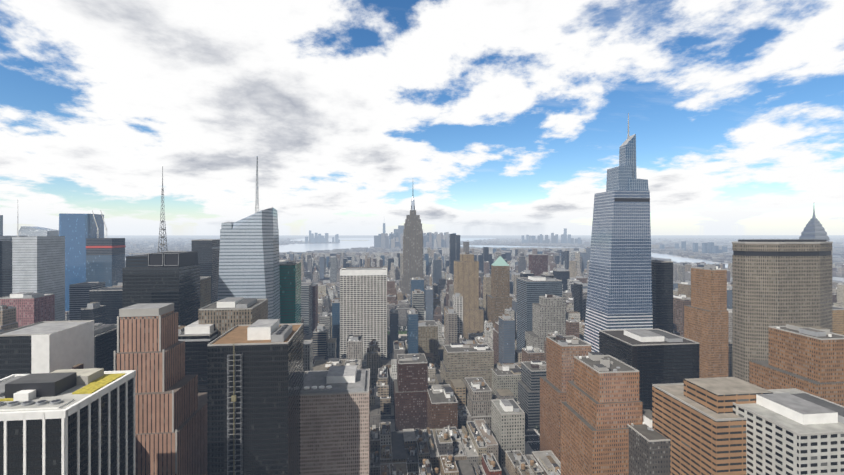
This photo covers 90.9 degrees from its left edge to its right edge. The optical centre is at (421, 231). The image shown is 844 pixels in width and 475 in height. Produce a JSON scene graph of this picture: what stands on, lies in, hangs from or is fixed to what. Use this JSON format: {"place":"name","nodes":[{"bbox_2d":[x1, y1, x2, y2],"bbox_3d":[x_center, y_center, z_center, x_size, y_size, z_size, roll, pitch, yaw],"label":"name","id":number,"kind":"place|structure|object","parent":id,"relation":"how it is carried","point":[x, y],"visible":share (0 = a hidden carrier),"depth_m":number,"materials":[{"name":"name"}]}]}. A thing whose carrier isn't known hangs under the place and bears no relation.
{"place":"outdoors","nodes":[
{"label":"outdoors","id":0,"kind":"place"},
{"bbox_2d":[125,238,495,259],"bbox_3d":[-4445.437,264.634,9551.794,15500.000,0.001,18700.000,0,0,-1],"label":"water","id":1,"kind":"structure","parent":0,"point":[330,246],"depth_m":8015.92,"materials":[{"name":"grey liquid"}]},
{"bbox_2d":[0,0,843,234],"label":"sky","id":2,"kind":"structure","parent":0,"point":[497,117],"materials":[{"name":"white"}]},
{"bbox_2d":[3,235,843,260],"bbox_3d":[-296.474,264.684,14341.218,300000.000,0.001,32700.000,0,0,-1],"label":"ground","id":3,"kind":"structure","parent":0,"point":[515,237],"depth_m":23324.27,"materials":[{"name":"grey"}]},
{"bbox_2d":[0,247,843,474],"bbox_3d":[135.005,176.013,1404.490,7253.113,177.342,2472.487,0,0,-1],"label":"city","id":4,"kind":"object","parent":3,"relation":"on","point":[469,446],"visible":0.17,"depth_m":702.92,"materials":[{"name":"concrete"}]},
{"bbox_2d":[0,113,843,474],"bbox_3d":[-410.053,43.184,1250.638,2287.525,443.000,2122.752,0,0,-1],"label":"buildings","id":5,"kind":"structure","parent":3,"relation":"on","point":[232,379],"depth_m":408.51,"materials":[{"name":"stone"}]},
{"bbox_2d":[125,232,843,267],"bbox_3d":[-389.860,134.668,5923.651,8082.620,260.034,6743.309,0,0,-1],"label":"city","id":6,"kind":"object","parent":3,"relation":"on","point":[439,244],"visible":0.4,"depth_m":4595.88,"materials":[{"name":"stone"}]},
{"bbox_2d":[125,223,843,259],"bbox_3d":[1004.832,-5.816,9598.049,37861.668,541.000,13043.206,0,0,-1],"label":"shores","id":7,"kind":"structure","parent":3,"relation":"on","point":[711,246],"depth_m":9145.24,"materials":[{"name":"stone"}]},
{"bbox_2d":[460,245,843,281],"bbox_3d":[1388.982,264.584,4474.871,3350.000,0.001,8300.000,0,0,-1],"label":"water","id":8,"kind":"structure","parent":0,"point":[676,259],"depth_m":4274.32,"materials":[{"name":"grey liquid"}]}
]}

